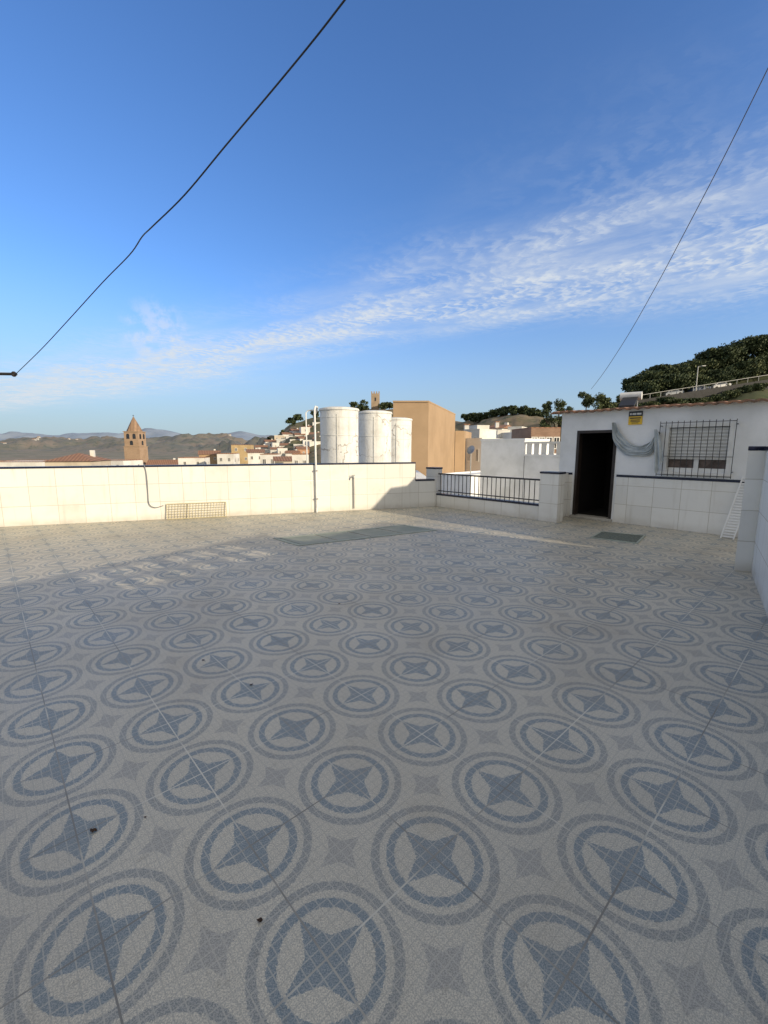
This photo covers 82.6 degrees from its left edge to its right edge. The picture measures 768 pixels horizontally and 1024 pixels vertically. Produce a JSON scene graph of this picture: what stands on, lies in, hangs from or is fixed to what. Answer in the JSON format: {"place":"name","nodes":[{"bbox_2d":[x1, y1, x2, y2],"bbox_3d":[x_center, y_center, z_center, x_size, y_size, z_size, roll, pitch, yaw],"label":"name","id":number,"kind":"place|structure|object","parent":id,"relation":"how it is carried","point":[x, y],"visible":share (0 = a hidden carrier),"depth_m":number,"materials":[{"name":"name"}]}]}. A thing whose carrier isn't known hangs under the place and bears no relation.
{"place":"outdoors","nodes":[
{"label":"outdoors","id":0,"kind":"place"},
{"bbox_2d":[0,371,17,376],"bbox_3d":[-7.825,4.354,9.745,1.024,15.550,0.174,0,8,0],"label":"cable bracket","id":1,"kind":"object","parent":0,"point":[12,373],"visible":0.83,"depth_m":8.67,"materials":[{"name":"grey metal"}]},
{"bbox_2d":[15,0,345,374],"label":"overhead cable","id":2,"kind":"object","parent":1,"relation":"attached to","point":[268,94],"visible":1,"depth_m":3.45,"materials":[{"name":"black rubber"}]},
{"bbox_2d":[0,451,198,460],"bbox_3d":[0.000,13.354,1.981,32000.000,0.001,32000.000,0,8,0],"label":"ground","id":3,"kind":"structure","parent":0,"point":[26,455],"depth_m":716.00,"materials":[{"name":"brown soil"}]},
{"bbox_2d":[0,460,45,466],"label":"town house","id":4,"kind":"structure","parent":3,"relation":"on","point":[11,463],"depth_m":89.78,"materials":[{"name":"white paint"}]},
{"bbox_2d":[42,450,111,465],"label":"town house","id":5,"kind":"structure","parent":3,"relation":"on","point":[81,459],"depth_m":70.53,"materials":[{"name":"tile"}]},
{"bbox_2d":[111,459,142,464],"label":"town house","id":6,"kind":"structure","parent":3,"relation":"on","point":[126,461],"depth_m":116.59,"materials":[{"name":"white paint"}]},
{"bbox_2d":[145,458,177,464],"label":"town house","id":7,"kind":"structure","parent":3,"relation":"on","point":[174,461],"depth_m":136.50,"materials":[{"name":"tile"}]},
{"bbox_2d":[178,457,209,464],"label":"town house","id":8,"kind":"structure","parent":3,"relation":"on","point":[191,460],"depth_m":119.45,"materials":[{"name":"white paint"}]},
{"bbox_2d":[198,449,220,463],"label":"town house","id":9,"kind":"structure","parent":3,"relation":"on","point":[212,454],"depth_m":149.51,"materials":[{"name":"ceramic"}]},
{"bbox_2d":[217,453,239,463],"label":"town house","id":10,"kind":"structure","parent":3,"relation":"on","point":[228,458],"depth_m":109.30,"materials":[{"name":"white paint"}]},
{"bbox_2d":[231,445,253,463],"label":"town house","id":11,"kind":"structure","parent":3,"relation":"on","point":[241,451],"depth_m":138.78,"materials":[{"name":"paint"}]},
{"bbox_2d":[246,448,264,463],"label":"town house","id":12,"kind":"structure","parent":3,"relation":"on","point":[253,456],"depth_m":119.18,"materials":[{"name":"white paint"}]},
{"bbox_2d":[260,454,280,463],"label":"town house","id":13,"kind":"structure","parent":3,"relation":"on","point":[266,458],"depth_m":94.32,"materials":[{"name":"white paint"}]},
{"bbox_2d":[273,454,291,463],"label":"town house","id":14,"kind":"structure","parent":3,"relation":"on","point":[282,459],"depth_m":85.30,"materials":[{"name":"ceramic"}]},
{"bbox_2d":[292,453,308,462],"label":"town house","id":15,"kind":"structure","parent":3,"relation":"on","point":[298,457],"depth_m":74.46,"materials":[{"name":"white paint"}]},
{"bbox_2d":[469,425,489,428],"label":"village house","id":16,"kind":"structure","parent":3,"relation":"on","point":[479,427],"depth_m":73.81,"materials":[{"name":"white paint"}]},
{"bbox_2d":[464,429,496,437],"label":"village house","id":17,"kind":"structure","parent":3,"relation":"on","point":[483,433],"depth_m":59.19,"materials":[{"name":"white paint"}]},
{"bbox_2d":[465,438,499,471],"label":"village house","id":18,"kind":"structure","parent":3,"relation":"on","point":[475,456],"depth_m":41.60,"materials":[{"name":"white paint"}]},
{"bbox_2d":[489,422,511,429],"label":"village house","id":19,"kind":"structure","parent":3,"relation":"on","point":[505,426],"depth_m":78.83,"materials":[{"name":"white paint"}]},
{"bbox_2d":[496,430,509,438],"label":"village house","id":20,"kind":"structure","parent":3,"relation":"on","point":[499,433],"depth_m":64.92,"materials":[{"name":"white paint"}]},
{"bbox_2d":[502,432,511,438],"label":"village house","id":21,"kind":"structure","parent":3,"relation":"on","point":[506,435],"depth_m":63.75,"materials":[{"name":"white paint"}]},
{"bbox_2d":[479,438,549,500],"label":"white house","id":22,"kind":"structure","parent":3,"relation":"on","point":[502,457],"depth_m":18.62,"materials":[{"name":"paint"}]},
{"bbox_2d":[511,427,560,453],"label":"brown house","id":23,"kind":"structure","parent":3,"relation":"on","point":[552,434],"depth_m":45.35,"materials":[{"name":"brick"}]},
{"bbox_2d":[523,441,560,502],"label":"white house","id":24,"kind":"structure","parent":3,"relation":"on","point":[535,463],"depth_m":17.52,"materials":[{"name":"paint"}]},
{"bbox_2d":[0,433,265,452],"bbox_3d":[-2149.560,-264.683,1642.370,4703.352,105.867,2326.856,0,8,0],"label":"distant hills","id":25,"kind":"structure","parent":0,"point":[190,443],"depth_m":1597.44,"materials":[{"name":"brown soil"}]},
{"bbox_2d":[123,415,148,463],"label":"church tower","id":26,"kind":"structure","parent":0,"point":[135,447],"depth_m":136.38,"materials":[{"name":"stone"}]},
{"bbox_2d":[0,428,273,440],"bbox_3d":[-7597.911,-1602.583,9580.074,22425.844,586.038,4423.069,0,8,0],"label":"mountains","id":27,"kind":"structure","parent":0,"point":[152,432],"depth_m":10284.82,"materials":[{"name":"grey stone"}]},
{"bbox_2d":[0,506,767,1023],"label":"floor","id":28,"kind":"structure","parent":0,"point":[462,766],"depth_m":2.03,"materials":[{"name":"tile"}]},
{"bbox_2d":[166,502,226,519],"bbox_3d":[-3.987,-0.033,9.323,1.182,0.328,0.058,-3,9,-19],"label":"wire rack","id":29,"kind":"object","parent":28,"relation":"on","point":[191,515],"visible":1,"depth_m":9.31,"materials":[{"name":"beige metal"}]},
{"bbox_2d":[0,462,435,526],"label":"parapet wall","id":30,"kind":"structure","parent":28,"relation":"on","point":[40,495],"depth_m":9.32,"materials":[{"name":"white tile"}]},
{"bbox_2d":[305,409,312,462],"bbox_3d":[-1.695,-1.723,9.989,0.181,1.213,0.051,2,9,10],"label":"white pipe","id":31,"kind":"object","parent":30,"relation":"on","point":[306,434],"visible":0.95,"depth_m":9.97,"materials":[{"name":"paint"}]},
{"bbox_2d":[314,406,317,511],"bbox_3d":[-1.637,-1.310,10.747,0.122,2.436,1.606,-1,9,-7],"label":"white pipe","id":32,"kind":"object","parent":30,"relation":"attached to","point":[315,413],"visible":1,"depth_m":9.99,"materials":[{"name":"metal"}]},
{"bbox_2d":[273,525,436,545],"bbox_3d":[-0.440,0.381,7.616,2.810,0.008,0.777,-5,10,-29],"label":"floor skylight","id":33,"kind":"object","parent":28,"relation":"on","point":[311,539],"visible":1,"depth_m":7.54,"materials":[{"name":"grey glass"}]},
{"bbox_2d":[426,467,442,505],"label":"pillar","id":34,"kind":"structure","parent":28,"relation":"on","point":[432,472],"depth_m":11.17,"materials":[{"name":"white tile"}]},
{"bbox_2d":[436,493,538,519],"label":"wall","id":35,"kind":"structure","parent":28,"relation":"on","point":[521,509],"depth_m":9.96,"materials":[{"name":"white tile"}]},
{"bbox_2d":[438,473,539,502],"bbox_3d":[2.337,-0.582,10.108,0.036,0.511,2.866,-7,11,-40],"label":"railing","id":36,"kind":"object","parent":35,"relation":"on","point":[482,494],"visible":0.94,"depth_m":10.01,"materials":[{"name":"black metal"}]},
{"bbox_2d":[538,471,565,522],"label":"pillar","id":37,"kind":"structure","parent":28,"relation":"on","point":[551,494],"depth_m":8.80,"materials":[{"name":"white tile"}]},
{"bbox_2d":[563,473,568,516],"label":"side wall","id":38,"kind":"structure","parent":28,"relation":"on","point":[565,495],"depth_m":9.46,"materials":[{"name":"white tile"}]},
{"bbox_2d":[590,531,645,543],"bbox_3d":[3.945,0.417,7.368,0.706,0.011,0.815,7,11,38],"label":"floor skylight","id":39,"kind":"object","parent":28,"relation":"on","point":[624,537],"visible":1,"depth_m":7.30},
{"bbox_2d":[551,398,767,536],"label":"rooftop room","id":40,"kind":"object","parent":28,"relation":"on","point":[692,484],"visible":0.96,"depth_m":8.04,"materials":[{"name":"white paint"}]},
{"bbox_2d":[618,391,642,407],"bbox_3d":[6.103,-2.730,10.888,0.480,0.550,0.720,6,11,36],"label":"solar water heater","id":41,"kind":"object","parent":40,"relation":"on","point":[629,399],"visible":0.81,"depth_m":10.89,"materials":[{"name":"white glass"}]},
{"bbox_2d":[628,411,642,424],"bbox_3d":[4.807,-1.798,8.351,0.014,0.252,0.241,-7,11,-40],"label":"wall sign","id":42,"kind":"object","parent":40,"relation":"attached to","point":[635,417],"visible":1,"depth_m":8.35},
{"bbox_2d":[612,423,663,472],"bbox_3d":[4.827,-1.240,8.328,0.159,0.954,1.001,-6,10,-35],"label":"draped cloth","id":43,"kind":"object","parent":40,"relation":"hanging from","point":[623,445],"visible":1,"depth_m":8.28,"materials":[{"name":"grey fabric"}]},
{"bbox_2d":[660,423,734,475],"bbox_3d":[5.519,-1.100,7.702,0.180,0.886,1.046,-7,11,-40],"label":"window","id":44,"kind":"structure","parent":40,"relation":"in","point":[706,427],"depth_m":7.68,"materials":[{"name":"white glass"}]},
{"bbox_2d":[720,477,744,538],"bbox_3d":[5.823,-0.065,7.183,0.399,1.020,0.166,0,8,0],"label":"leaning grille","id":45,"kind":"object","parent":28,"relation":"on","point":[730,511],"visible":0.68,"depth_m":7.21,"materials":[{"name":"white metal"}]},
{"bbox_2d":[0,0,767,434],"label":"sky","id":46,"kind":"structure","parent":0,"point":[460,207],"materials":[{"name":"blue"}]},
{"bbox_2d":[261,409,560,467],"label":"castle hill","id":47,"kind":"structure","parent":0,"point":[521,420],"depth_m":175.65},
{"bbox_2d":[263,439,275,448],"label":"hillside house","id":48,"kind":"structure","parent":47,"relation":"on","point":[268,442],"depth_m":202.55,"materials":[{"name":"white paint"}]},
{"bbox_2d":[277,448,287,455],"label":"hillside house","id":49,"kind":"structure","parent":47,"relation":"on","point":[281,451],"depth_m":163.46,"materials":[{"name":"white paint"}]},
{"bbox_2d":[285,449,300,455],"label":"hillside house","id":50,"kind":"structure","parent":47,"relation":"on","point":[290,452],"depth_m":149.97,"materials":[{"name":"white paint"}]},
{"bbox_2d":[292,414,303,420],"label":"tree","id":51,"kind":"object","parent":47,"relation":"on","point":[296,417],"visible":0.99,"depth_m":242.05,"materials":[{"name":"green plant"}]},
{"bbox_2d":[294,445,309,453],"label":"hillside house","id":52,"kind":"structure","parent":47,"relation":"on","point":[302,449],"depth_m":153.97,"materials":[{"name":"ceramic"}]},
{"bbox_2d":[299,427,309,434],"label":"hillside house","id":53,"kind":"structure","parent":47,"relation":"on","point":[302,430],"depth_m":206.70,"materials":[{"name":"white paint"}]},
{"bbox_2d":[305,441,320,446],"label":"hillside house","id":54,"kind":"structure","parent":47,"relation":"on","point":[310,443],"depth_m":162.91,"materials":[{"name":"white paint"}]},
{"bbox_2d":[349,401,360,411],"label":"tree","id":55,"kind":"object","parent":47,"relation":"on","point":[354,404],"visible":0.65,"depth_m":237.07,"materials":[{"name":"green plant"}]},
{"bbox_2d":[359,399,368,410],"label":"tree","id":56,"kind":"object","parent":47,"relation":"on","point":[362,407],"visible":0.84,"depth_m":238.10,"materials":[{"name":"green plant"}]},
{"bbox_2d":[371,391,379,409],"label":"castle tower","id":57,"kind":"structure","parent":47,"relation":"on","point":[375,399],"depth_m":243.08,"materials":[{"name":"stone"}]},
{"bbox_2d":[467,446,474,495],"bbox_3d":[3.614,-1.123,18.523,0.312,3.355,0.305,0,8,0],"label":"satellite dish","id":58,"kind":"object","parent":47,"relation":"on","point":[470,449],"visible":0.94,"depth_m":18.36,"materials":[{"name":"grey metal"}]},
{"bbox_2d":[477,412,490,421],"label":"tree","id":59,"kind":"object","parent":47,"relation":"on","point":[482,416],"visible":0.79,"depth_m":194.82,"materials":[{"name":"green plant"}]},
{"bbox_2d":[500,406,509,414],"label":"tree","id":60,"kind":"object","parent":47,"relation":"on","point":[505,410],"visible":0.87,"depth_m":183.68,"materials":[{"name":"green plant"}]},
{"bbox_2d":[513,405,529,414],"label":"tree","id":61,"kind":"object","parent":47,"relation":"on","point":[518,410],"visible":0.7,"depth_m":179.53,"materials":[{"name":"green plant"}]},
{"bbox_2d":[522,407,536,415],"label":"tree","id":62,"kind":"object","parent":47,"relation":"on","point":[527,411],"visible":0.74,"depth_m":175.42,"materials":[{"name":"green plant"}]},
{"bbox_2d":[532,409,544,416],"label":"tree","id":63,"kind":"object","parent":47,"relation":"on","point":[537,412],"visible":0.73,"depth_m":173.32,"materials":[{"name":"green plant"}]},
{"bbox_2d":[538,401,552,426],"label":"slope tree","id":64,"kind":"object","parent":47,"relation":"on","point":[547,407],"visible":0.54,"depth_m":89.65,"materials":[{"name":"green plant"}]},
{"bbox_2d":[547,398,566,440],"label":"slope tree","id":65,"kind":"object","parent":47,"relation":"on","point":[560,405],"visible":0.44,"depth_m":89.29,"materials":[{"name":"green plant"}]},
{"bbox_2d":[416,470,425,478],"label":"flat roof building","id":66,"kind":"structure","parent":0,"point":[419,475],"depth_m":18.24,"materials":[{"name":"white paint"}]},
{"bbox_2d":[319,406,358,462],"bbox_3d":[-1.565,-2.405,15.414,1.407,2.554,1.407,0,8,0],"label":"water tank","id":67,"kind":"object","parent":66,"relation":"on","point":[339,435],"visible":0.91,"depth_m":14.82,"materials":[{"name":"white paint"}]},
{"bbox_2d":[358,410,391,462],"bbox_3d":[-0.363,-2.682,17.192,1.386,2.579,1.386,0,8,0],"label":"water tank","id":68,"kind":"object","parent":66,"relation":"on","point":[374,436],"visible":0.88,"depth_m":16.61,"materials":[{"name":"white paint"}]},
{"bbox_2d":[391,417,411,461],"bbox_3d":[0.529,-2.945,19.378,1.449,2.459,1.449,0,8,0],"label":"water tank","id":69,"kind":"object","parent":66,"relation":"on","point":[401,431],"visible":0.56,"depth_m":18.75,"materials":[{"name":"white metal"}]},
{"bbox_2d":[393,401,470,475],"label":"orange building","id":70,"kind":"structure","parent":0,"point":[437,440],"depth_m":31.25,"materials":[{"name":"orange paint"}]},
{"bbox_2d":[442,471,479,496],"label":"white house","id":71,"kind":"structure","parent":0,"point":[455,478],"depth_m":24.00,"materials":[{"name":"paint"}]},
{"bbox_2d":[560,373,767,434],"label":"hill","id":72,"kind":"structure","parent":0,"point":[756,394],"depth_m":93.44,"materials":[{"name":"green plant"}]},
{"bbox_2d":[578,391,594,409],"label":"bushy tree","id":73,"kind":"object","parent":72,"relation":"on","point":[587,401],"visible":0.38,"depth_m":92.90,"materials":[{"name":"green plant"}]},
{"bbox_2d":[592,392,618,408],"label":"bushy tree","id":74,"kind":"object","parent":72,"relation":"on","point":[602,401],"visible":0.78,"depth_m":88.69,"materials":[{"name":"green plant"}]},
{"bbox_2d":[620,375,647,391],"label":"hill tree","id":75,"kind":"object","parent":72,"relation":"on","point":[638,378],"visible":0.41,"depth_m":103.68,"materials":[{"name":"green plant"}]},
{"bbox_2d":[624,381,660,397],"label":"hill tree","id":76,"kind":"object","parent":72,"relation":"on","point":[648,388],"visible":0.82,"depth_m":98.48,"materials":[{"name":"green plant"}]},
{"bbox_2d":[635,370,662,379],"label":"hill tree","id":77,"kind":"object","parent":72,"relation":"on","point":[650,374],"visible":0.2,"depth_m":101.79,"materials":[{"name":"green plant"}]},
{"bbox_2d":[637,379,668,396],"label":"hill tree","id":78,"kind":"object","parent":72,"relation":"on","point":[660,382],"visible":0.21,"depth_m":98.62,"materials":[{"name":"green plant"}]},
{"bbox_2d":[642,364,685,374],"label":"hill tree","id":79,"kind":"object","parent":72,"relation":"on","point":[667,368],"visible":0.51,"depth_m":102.48,"materials":[{"name":"green plant"}]},
{"bbox_2d":[656,396,676,403],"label":"roadside bush","id":80,"kind":"object","parent":72,"relation":"on","point":[665,400],"visible":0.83,"depth_m":92.66,"materials":[{"name":"green plant"}]},
{"bbox_2d":[653,373,689,390],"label":"hill tree","id":81,"kind":"object","parent":72,"relation":"on","point":[679,380],"visible":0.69,"depth_m":97.83,"materials":[{"name":"green plant"}]},
{"bbox_2d":[669,398,689,404],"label":"roadside bush","id":82,"kind":"object","parent":72,"relation":"on","point":[679,401],"visible":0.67,"depth_m":91.74,"materials":[{"name":"green plant"}]},
{"bbox_2d":[666,374,695,390],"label":"hill tree","id":83,"kind":"object","parent":72,"relation":"on","point":[688,377],"visible":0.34,"depth_m":98.43,"materials":[{"name":"green plant"}]},
{"bbox_2d":[673,361,700,374],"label":"hill tree","id":84,"kind":"object","parent":72,"relation":"on","point":[688,369],"visible":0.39,"depth_m":101.89,"materials":[{"name":"green plant"}]},
{"bbox_2d":[684,397,702,402],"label":"roadside bush","id":85,"kind":"object","parent":72,"relation":"on","point":[694,400],"visible":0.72,"depth_m":92.13,"materials":[{"name":"green plant"}]},
{"bbox_2d":[686,374,712,388],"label":"hill tree","id":86,"kind":"object","parent":72,"relation":"on","point":[701,382],"visible":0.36,"depth_m":98.37,"materials":[{"name":"green plant"}]},
{"bbox_2d":[682,357,721,376],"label":"hill tree","id":87,"kind":"object","parent":72,"relation":"on","point":[705,369],"visible":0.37,"depth_m":102.33,"materials":[{"name":"green plant"}]},
{"bbox_2d":[691,372,718,385],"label":"hill tree","id":88,"kind":"object","parent":72,"relation":"on","point":[709,378],"visible":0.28,"depth_m":98.36,"materials":[{"name":"green plant"}]},
{"bbox_2d":[694,346,742,369],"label":"hill tree","id":89,"kind":"object","parent":72,"relation":"on","point":[724,357],"visible":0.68,"depth_m":101.51,"materials":[{"name":"green plant"}]},
{"bbox_2d":[707,393,729,400],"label":"roadside bush","id":90,"kind":"object","parent":72,"relation":"on","point":[717,397],"visible":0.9,"depth_m":93.02,"materials":[{"name":"green plant"}]},
{"bbox_2d":[703,367,739,384],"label":"hill tree","id":91,"kind":"object","parent":72,"relation":"on","point":[715,372],"visible":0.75,"depth_m":98.26,"materials":[{"name":"green plant"}]},
{"bbox_2d":[720,390,743,397],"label":"roadside bush","id":92,"kind":"object","parent":72,"relation":"on","point":[733,393],"visible":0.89,"depth_m":92.84,"materials":[{"name":"green plant"}]},
{"bbox_2d":[715,339,754,364],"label":"hill tree","id":93,"kind":"object","parent":72,"relation":"on","point":[742,345],"visible":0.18,"depth_m":101.58,"materials":[{"name":"green plant"}]},
{"bbox_2d":[718,364,751,382],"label":"hill tree","id":94,"kind":"object","parent":72,"relation":"on","point":[739,372],"visible":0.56,"depth_m":98.22,"materials":[{"name":"green plant"}]},
{"bbox_2d":[735,385,755,392],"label":"roadside bush","id":95,"kind":"object","parent":72,"relation":"on","point":[748,388],"visible":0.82,"depth_m":92.92,"materials":[{"name":"green plant"}]},
{"bbox_2d":[734,360,757,380],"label":"hill tree","id":96,"kind":"object","parent":72,"relation":"on","point":[746,364],"visible":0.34,"depth_m":98.58,"materials":[{"name":"green plant"}]},
{"bbox_2d":[731,334,767,359],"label":"hill tree","id":97,"kind":"object","parent":72,"relation":"on","point":[760,342],"visible":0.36,"depth_m":101.36,"materials":[{"name":"green plant"}]},
{"bbox_2d":[744,357,766,378],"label":"hill tree","id":98,"kind":"object","parent":72,"relation":"on","point":[758,369],"visible":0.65,"depth_m":97.97,"materials":[{"name":"green plant"}]},
{"bbox_2d":[747,334,767,360],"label":"hill tree","id":99,"kind":"object","parent":72,"relation":"on","point":[758,349],"visible":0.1,"depth_m":103.09,"materials":[{"name":"green plant"}]},
{"bbox_2d":[749,355,767,374],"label":"hill tree","id":100,"kind":"object","parent":72,"relation":"on","point":[766,361],"visible":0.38,"depth_m":98.94,"materials":[{"name":"green plant"}]},
{"bbox_2d":[753,383,767,390],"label":"roadside bush","id":101,"kind":"object","parent":72,"relation":"on","point":[760,386],"visible":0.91,"depth_m":92.89,"materials":[{"name":"green plant"}]},
{"bbox_2d":[591,68,767,388],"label":"overhead cable","id":102,"kind":"object","parent":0,"point":[696,209],"visible":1,"depth_m":4.78,"materials":[{"name":"metal"}]},
{"bbox_2d":[635,380,767,404],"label":"road","id":103,"kind":"structure","parent":0,"point":[704,393],"depth_m":95.61,"materials":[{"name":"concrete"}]},
{"bbox_2d":[661,389,683,395],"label":"parked car","id":104,"kind":"object","parent":103,"relation":"on","point":[666,393],"visible":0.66,"depth_m":97.30,"materials":[{"name":"silver metal"}]},
{"bbox_2d":[688,385,710,391],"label":"parked car","id":105,"kind":"object","parent":103,"relation":"on","point":[703,387],"visible":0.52,"depth_m":97.41,"materials":[{"name":"white paint"}]},
{"bbox_2d":[643,375,765,396],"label":"guard rail","id":106,"kind":"object","parent":103,"relation":"on","point":[702,385],"visible":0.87,"depth_m":95.45,"materials":[{"name":"metal"}]},
{"bbox_2d":[711,381,731,387],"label":"parked car","id":107,"kind":"object","parent":103,"relation":"on","point":[724,383],"visible":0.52,"depth_m":97.47,"materials":[{"name":"white paint"}]},
{"bbox_2d":[734,446,767,616],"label":"parapet wall","id":108,"kind":"structure","parent":0,"point":[752,551],"depth_m":5.15,"materials":[{"name":"white tile"}]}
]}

